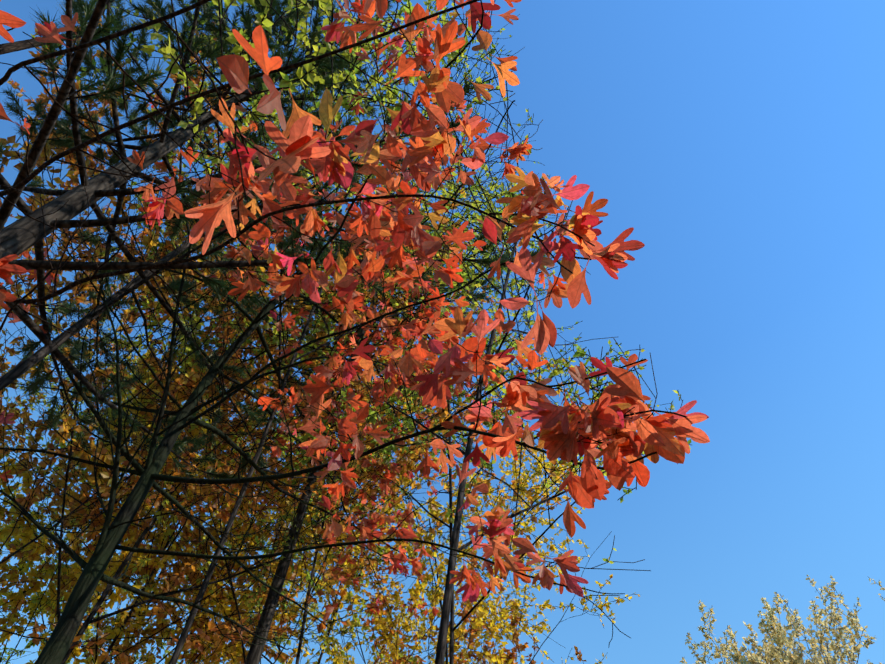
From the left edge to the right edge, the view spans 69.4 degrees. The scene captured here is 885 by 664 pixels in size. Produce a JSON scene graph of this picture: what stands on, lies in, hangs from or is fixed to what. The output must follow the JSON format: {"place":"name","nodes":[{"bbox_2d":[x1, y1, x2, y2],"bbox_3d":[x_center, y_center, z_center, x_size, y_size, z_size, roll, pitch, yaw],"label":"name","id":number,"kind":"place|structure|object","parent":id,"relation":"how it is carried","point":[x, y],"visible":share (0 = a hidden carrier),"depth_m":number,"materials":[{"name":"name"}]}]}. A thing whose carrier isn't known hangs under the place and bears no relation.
{"place":"outdoors","nodes":[
{"label":"outdoors","id":0,"kind":"place"},
{"bbox_2d":[0,0,884,663],"label":"sky","id":1,"kind":"structure","parent":0,"point":[741,142],"materials":[{"name":"blue"}]},
{"label":"ground","id":2,"kind":"structure","parent":0,"visible":0},
{"bbox_2d":[0,342,305,663],"bbox_3d":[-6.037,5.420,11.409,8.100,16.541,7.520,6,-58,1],"label":"hardwood","id":3,"kind":"object","parent":2,"relation":"on","point":[151,630],"visible":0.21,"depth_m":11.51,"materials":[{"name":"yellow plant"}]},
{"bbox_2d":[0,322,365,663],"bbox_3d":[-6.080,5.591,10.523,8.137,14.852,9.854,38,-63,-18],"label":"hardwood","id":4,"kind":"object","parent":2,"relation":"on","point":[26,536],"visible":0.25,"depth_m":10.70,"materials":[{"name":"yellow plant"}]},
{"bbox_2d":[0,18,394,663],"bbox_3d":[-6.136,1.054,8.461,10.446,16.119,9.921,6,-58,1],"label":"tree","id":5,"kind":"object","parent":2,"relation":"on","point":[86,498],"visible":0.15,"depth_m":9.54,"materials":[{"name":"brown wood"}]},
{"bbox_2d":[0,282,465,663],"bbox_3d":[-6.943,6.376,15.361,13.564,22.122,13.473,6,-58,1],"label":"tree","id":6,"kind":"object","parent":2,"relation":"on","point":[327,640],"visible":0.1,"depth_m":13.83,"materials":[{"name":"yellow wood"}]},
{"bbox_2d":[0,0,551,488],"bbox_3d":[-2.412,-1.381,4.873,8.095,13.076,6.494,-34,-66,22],"label":"pine wood","id":7,"kind":"object","parent":2,"relation":"on","point":[20,234],"visible":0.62,"depth_m":5.66,"materials":[{"name":"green plant"}]},
{"bbox_2d":[0,0,557,595],"bbox_3d":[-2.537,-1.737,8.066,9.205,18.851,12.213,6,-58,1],"label":"tree","id":8,"kind":"object","parent":2,"relation":"on","point":[40,354],"visible":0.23,"depth_m":7.19,"materials":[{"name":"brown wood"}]},
{"bbox_2d":[0,58,578,663],"bbox_3d":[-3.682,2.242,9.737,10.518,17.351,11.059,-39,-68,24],"label":"tree","id":9,"kind":"object","parent":2,"relation":"on","point":[150,240],"visible":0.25,"depth_m":9.34,"materials":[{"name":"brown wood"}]},
{"bbox_2d":[17,0,590,663],"bbox_3d":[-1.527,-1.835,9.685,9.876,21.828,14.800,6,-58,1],"label":"tree","id":10,"kind":"object","parent":2,"relation":"on","point":[249,474],"visible":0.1,"depth_m":8.58,"materials":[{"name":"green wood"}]},
{"bbox_2d":[94,180,524,663],"bbox_3d":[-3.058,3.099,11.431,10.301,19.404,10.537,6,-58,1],"label":"tree","id":11,"kind":"object","parent":2,"relation":"on","point":[308,599],"visible":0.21,"depth_m":11.50,"materials":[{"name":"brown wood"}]},
{"bbox_2d":[0,0,644,365],"bbox_3d":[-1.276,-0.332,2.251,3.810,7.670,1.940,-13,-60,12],"label":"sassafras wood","id":12,"kind":"object","parent":2,"relation":"on","point":[533,205],"visible":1,"depth_m":2.50,"materials":[{"name":"orange plant"}]},
{"bbox_2d":[0,0,709,663],"bbox_3d":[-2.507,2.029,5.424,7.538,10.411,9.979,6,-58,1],"label":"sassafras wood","id":13,"kind":"object","parent":2,"relation":"on","point":[614,414],"visible":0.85,"depth_m":3.83,"materials":[{"name":"orange plant"}]},
{"bbox_2d":[140,258,569,663],"bbox_3d":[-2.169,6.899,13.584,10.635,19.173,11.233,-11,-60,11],"label":"tree","id":14,"kind":"object","parent":2,"relation":"on","point":[393,648],"visible":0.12,"depth_m":12.56,"materials":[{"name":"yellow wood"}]},
{"bbox_2d":[237,212,501,663],"bbox_3d":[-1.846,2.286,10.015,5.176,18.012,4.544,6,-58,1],"label":"pine wood","id":15,"kind":"object","parent":2,"relation":"on","point":[255,652],"visible":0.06,"depth_m":9.78,"materials":[{"name":"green plant"}]},
{"bbox_2d":[162,363,639,663],"bbox_3d":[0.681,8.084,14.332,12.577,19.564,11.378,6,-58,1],"label":"tree","id":16,"kind":"object","parent":2,"relation":"on","point":[422,629],"visible":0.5,"depth_m":15.84,"materials":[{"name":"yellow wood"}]},
{"bbox_2d":[174,0,682,663],"bbox_3d":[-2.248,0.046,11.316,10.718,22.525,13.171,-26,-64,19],"label":"tree","id":17,"kind":"object","parent":2,"relation":"on","point":[558,370],"visible":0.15,"depth_m":8.76,"materials":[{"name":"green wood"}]},
{"bbox_2d":[186,0,690,663],"bbox_3d":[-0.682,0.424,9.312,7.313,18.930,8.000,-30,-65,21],"label":"tree","id":18,"kind":"object","parent":2,"relation":"on","point":[374,416],"visible":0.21,"depth_m":7.67,"materials":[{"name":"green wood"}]},
{"bbox_2d":[482,598,586,663],"bbox_3d":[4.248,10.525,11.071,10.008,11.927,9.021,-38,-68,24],"label":"hardwood","id":19,"kind":"object","parent":2,"relation":"on","point":[521,647],"visible":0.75,"depth_m":15.09,"materials":[{"name":"yellow plant"}]},
{"bbox_2d":[680,641,722,663],"bbox_3d":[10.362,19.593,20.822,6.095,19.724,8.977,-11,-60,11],"label":"tree","id":20,"kind":"object","parent":2,"relation":"on","point":[703,644],"visible":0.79,"depth_m":26.53,"materials":[{"name":"beige plant"}]},
{"bbox_2d":[685,575,875,663],"bbox_3d":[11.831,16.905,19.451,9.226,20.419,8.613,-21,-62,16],"label":"tree","id":21,"kind":"object","parent":2,"relation":"on","point":[780,639],"visible":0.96,"depth_m":24.87,"materials":[{"name":"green plant"}]},
{"bbox_2d":[777,633,833,663],"bbox_3d":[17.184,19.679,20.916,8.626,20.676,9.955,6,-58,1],"label":"tree","id":22,"kind":"object","parent":2,"relation":"on","point":[821,660],"visible":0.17,"depth_m":27.20,"materials":[{"name":"beige plant"}]},
{"bbox_2d":[757,574,872,663],"bbox_3d":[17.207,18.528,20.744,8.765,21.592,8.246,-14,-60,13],"label":"tree","id":23,"kind":"object","parent":2,"relation":"on","point":[826,610],"visible":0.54,"depth_m":27.53,"materials":[{"name":"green plant"}]},
{"bbox_2d":[868,577,884,663],"bbox_3d":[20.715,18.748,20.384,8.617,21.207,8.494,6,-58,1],"label":"tree","id":24,"kind":"object","parent":2,"relation":"on","point":[879,584],"visible":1,"depth_m":27.88,"materials":[{"name":"yellow plant"}]}
]}

